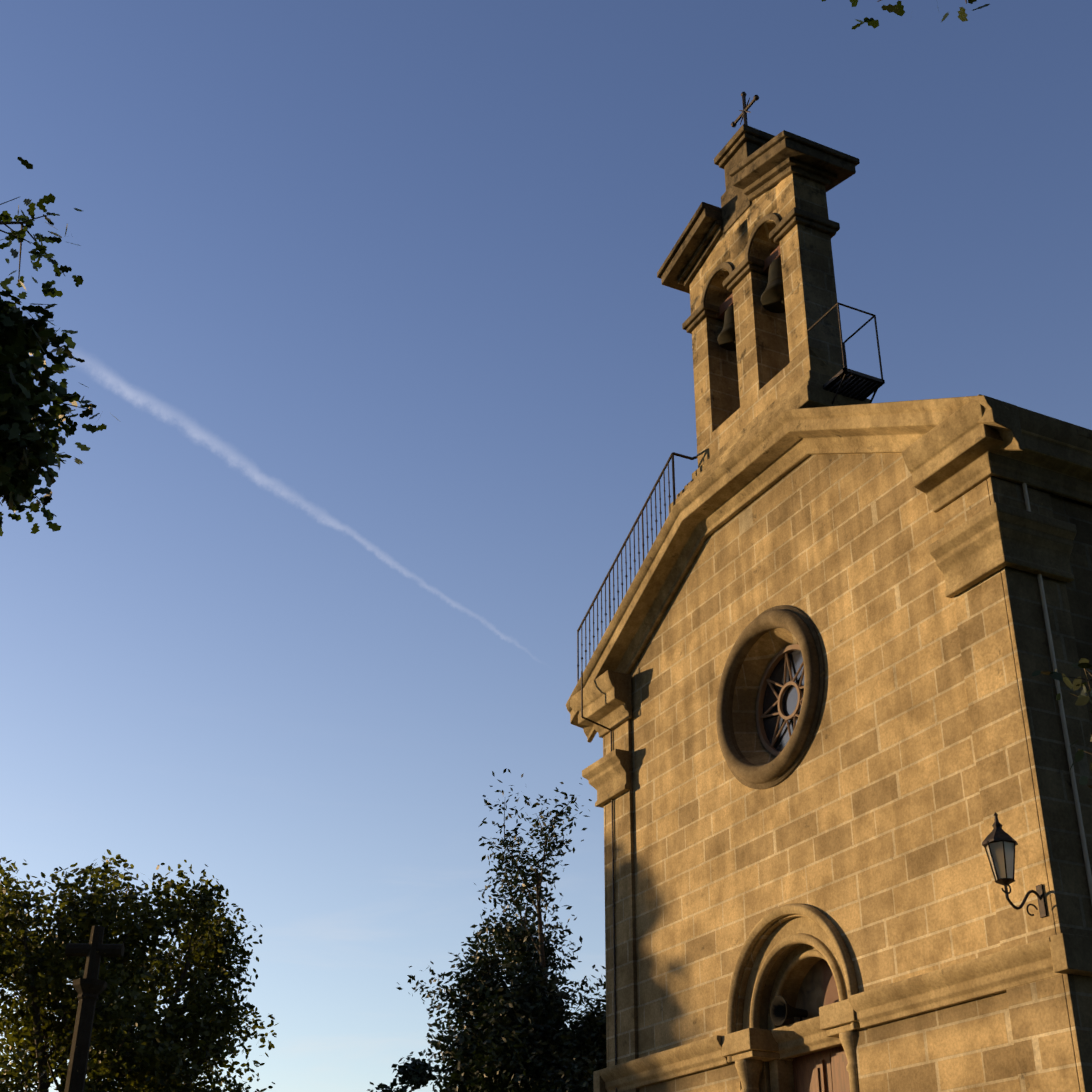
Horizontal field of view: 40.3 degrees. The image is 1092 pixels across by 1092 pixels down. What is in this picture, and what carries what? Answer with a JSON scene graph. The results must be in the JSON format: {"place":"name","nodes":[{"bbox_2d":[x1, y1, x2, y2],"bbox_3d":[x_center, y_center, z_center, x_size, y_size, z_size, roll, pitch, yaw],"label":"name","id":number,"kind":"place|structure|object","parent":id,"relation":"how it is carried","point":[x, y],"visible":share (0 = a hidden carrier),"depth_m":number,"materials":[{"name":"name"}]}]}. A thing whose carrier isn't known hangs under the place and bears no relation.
{"place":"outdoors","nodes":[
{"label":"outdoors","id":0,"kind":"place"},
{"bbox_2d":[0,0,1091,1091],"label":"sky","id":1,"kind":"structure","parent":0,"point":[376,322],"materials":[{"name":"blue"}]},
{"bbox_2d":[735,1031,859,1091],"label":"columns","id":2,"kind":"structure","parent":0,"point":[749,1071],"depth_m":14.10,"materials":[{"name":"beige stone"}]},
{"bbox_3d":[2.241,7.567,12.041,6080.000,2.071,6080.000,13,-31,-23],"label":"ground","id":3,"kind":"structure","parent":0,"visible":0},
{"bbox_2d":[64,925,124,1091],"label":"stone cross","id":4,"kind":"object","parent":3,"relation":"on","point":[90,987],"visible":1,"depth_m":27.23,"materials":[{"name":"stone"}]},
{"bbox_2d":[0,849,278,1091],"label":"oak tree","id":5,"kind":"object","parent":3,"relation":"on","point":[148,1055],"visible":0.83,"depth_m":36.89,"materials":[{"name":"green plant"}]},
{"bbox_2d":[367,1050,442,1091],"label":"tree","id":6,"kind":"object","parent":3,"relation":"on","point":[415,1074],"visible":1,"depth_m":34.77,"materials":[{"name":"green plant"}]},
{"bbox_2d":[397,768,606,1091],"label":"tree","id":7,"kind":"object","parent":3,"relation":"on","point":[513,1037],"visible":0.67,"depth_m":23.80,"materials":[{"name":"green plant"}]},
{"bbox_2d":[0,0,1091,787],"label":"oak tree","id":8,"kind":"object","parent":3,"relation":"on","point":[28,452],"visible":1,"depth_m":7.44,"materials":[{"name":"green plant"}]},
{"bbox_2d":[722,903,861,1091],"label":"portal archivolts","id":9,"kind":"object","parent":3,"relation":"on","point":[792,952],"visible":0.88,"depth_m":14.17,"materials":[{"name":"beige stone"}]},
{"bbox_2d":[770,995,807,1025],"bbox_3d":[2.342,4.438,14.161,0.312,0.290,0.280,13,-31,-23],"label":"loudspeaker","id":10,"kind":"object","parent":9,"relation":"on","point":[782,1010],"visible":0.98,"depth_m":14.17,"materials":[{"name":"grey metal"}]},
{"bbox_2d":[794,959,838,1022],"bbox_3d":[2.665,4.196,14.052,0.001,0.620,1.240,13,-31,-23],"label":"portal fanlight","id":11,"kind":"object","parent":9,"relation":"in","point":[818,988],"visible":0.35,"depth_m":14.22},
{"bbox_2d":[793,1046,849,1091],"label":"door leaves","id":12,"kind":"object","parent":3,"relation":"on","point":[823,1071],"visible":0.43,"depth_m":13.78,"materials":[{"name":"brown wood"}]},
{"bbox_2d":[629,453,1019,1091],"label":"facade wall","id":13,"kind":"structure","parent":3,"relation":"on","point":[861,827],"depth_m":14.28,"materials":[{"name":"stone"}]},
{"bbox_2d":[716,605,824,789],"bbox_3d":[2.237,1.528,15.219,0.129,1.900,1.900,13,-31,-23],"label":"round window frame","id":14,"kind":"object","parent":13,"relation":"attached to","point":[786,761],"visible":0.98,"depth_m":14.95,"materials":[{"name":"stone"}]},
{"bbox_2d":[763,650,803,751],"bbox_3d":[2.538,1.600,15.349,0.001,1.170,1.170,13,-31,-23],"label":"window glass","id":15,"kind":"object","parent":14,"relation":"in","point":[789,699],"visible":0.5,"depth_m":15.49,"materials":[{"name":"grey glass"}]},
{"bbox_2d":[756,644,803,755],"bbox_3d":[2.509,1.593,15.336,0.055,1.170,1.170,13,-31,-23],"label":"window tracery","id":16,"kind":"object","parent":13,"relation":"attached to","point":[765,681],"visible":0.69,"depth_m":15.52,"materials":[{"name":"beige stone"}]},
{"bbox_2d":[566,395,1023,742],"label":"roof cornice","id":17,"kind":"structure","parent":13,"relation":"attached to","point":[775,450],"depth_m":16.18,"materials":[{"name":"stone"}]},
{"bbox_2d":[577,452,696,682],"bbox_3d":[1.123,0.404,18.294,0.352,2.244,2.600,13,-31,-23],"label":"roof railing","id":18,"kind":"object","parent":17,"relation":"on","point":[637,520],"visible":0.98,"depth_m":18.30,"materials":[{"name":"metal"}]},
{"bbox_2d":[670,370,869,511],"bbox_3d":[2.488,-1.062,16.723,0.930,0.570,2.840,13,-31,-23],"label":"bell tower base","id":19,"kind":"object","parent":17,"relation":"on","point":[806,390],"depth_m":15.97,"materials":[{"name":"beige stone"}]},
{"bbox_2d":[689,173,842,467],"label":"bell tower","id":20,"kind":"structure","parent":19,"relation":"on","point":[772,358],"depth_m":17.23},
{"bbox_2d":[657,124,859,333],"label":"bell gable mouldings","id":21,"kind":"object","parent":20,"relation":"attached to","point":[754,163],"visible":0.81,"depth_m":17.84,"materials":[{"name":"beige stone"}]},
{"bbox_2d":[716,293,732,319],"bbox_3d":[2.316,-2.969,18.262,0.180,0.142,0.640,13,-31,-23],"label":"bell yoke","id":22,"kind":"object","parent":21,"relation":"attached to","point":[725,304],"visible":0.07,"depth_m":18.30,"materials":[{"name":"brown wood"}]},
{"bbox_2d":[717,305,735,350],"bbox_3d":[2.314,-2.679,18.108,0.476,0.537,0.476,13,-31,-23],"label":"bell","id":23,"kind":"object","parent":22,"relation":"hanging from","point":[726,339],"visible":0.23,"depth_m":18.02,"materials":[{"name":"brown metal"}]},
{"bbox_2d":[731,92,758,127],"bbox_3d":[2.556,-5.481,19.089,0.086,0.905,0.610,13,-31,-23],"label":"cross","id":24,"kind":"object","parent":21,"relation":"on","point":[744,110],"visible":0.71,"depth_m":19.14,"materials":[{"name":"grey metal"}]},
{"bbox_2d":[762,245,780,274],"bbox_3d":[2.757,-3.386,17.468,0.180,0.144,0.640,13,-31,-23],"label":"bell yoke","id":25,"kind":"object","parent":21,"relation":"attached to","point":[772,256],"visible":0.07,"depth_m":17.50,"materials":[{"name":"brown wood"}]},
{"bbox_2d":[761,257,785,312],"bbox_3d":[2.755,-3.063,17.296,0.549,0.615,0.549,13,-31,-23],"label":"bell","id":26,"kind":"object","parent":25,"relation":"hanging from","point":[772,298],"visible":0.42,"depth_m":17.18,"materials":[{"name":"brown metal"}]},
{"bbox_2d":[806,302,884,404],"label":"balcony","id":27,"kind":"structure","parent":20,"relation":"attached to","point":[847,382],"depth_m":15.52,"materials":[{"name":"black metal"}]},
{"bbox_2d":[593,933,1091,1091],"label":"string course","id":28,"kind":"object","parent":13,"relation":"attached to","point":[1023,964],"visible":0.88,"depth_m":12.02,"materials":[{"name":"stone"}]},
{"bbox_2d":[603,477,1091,1091],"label":"corner pilasters","id":29,"kind":"object","parent":13,"relation":"attached to","point":[1025,783],"visible":0.75,"depth_m":11.90,"materials":[{"name":"stone"}]},
{"bbox_2d":[582,502,1076,807],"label":"pilaster capitals","id":30,"kind":"object","parent":29,"relation":"attached to","point":[984,544],"visible":0.81,"depth_m":12.57,"materials":[{"name":"stone"}]},
{"bbox_2d":[982,812,1046,917],"bbox_3d":[3.531,2.493,11.217,0.568,0.940,0.258,24,-36,-37],"label":"wall lantern","id":31,"kind":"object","parent":13,"relation":"attached to","point":[999,843],"depth_m":11.13,"materials":[{"name":"metal"}]},
{"bbox_2d":[992,476,1091,732],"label":"side walls","id":32,"kind":"structure","parent":3,"relation":"on","point":[1079,590],"depth_m":12.79,"materials":[{"name":"stone"}]},
{"bbox_2d":[570,394,1091,737],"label":"eave cornice","id":33,"kind":"structure","parent":32,"relation":"attached to","point":[954,456],"depth_m":13.02,"materials":[{"name":"stone"}]},
{"bbox_2d":[1022,483,1091,903],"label":"drainpipe","id":34,"kind":"object","parent":32,"relation":"attached to","point":[1067,742],"visible":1,"depth_m":11.80,"materials":[{"name":"grey metal"}]},
{"label":"forecourt paving","id":35,"kind":"structure","parent":0,"visible":0},
{"bbox_2d":[581,671,616,1091],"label":"lightning cable","id":36,"kind":"object","parent":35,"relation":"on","point":[607,728],"visible":0.98,"depth_m":17.25,"materials":[{"name":"metal"}]}
]}

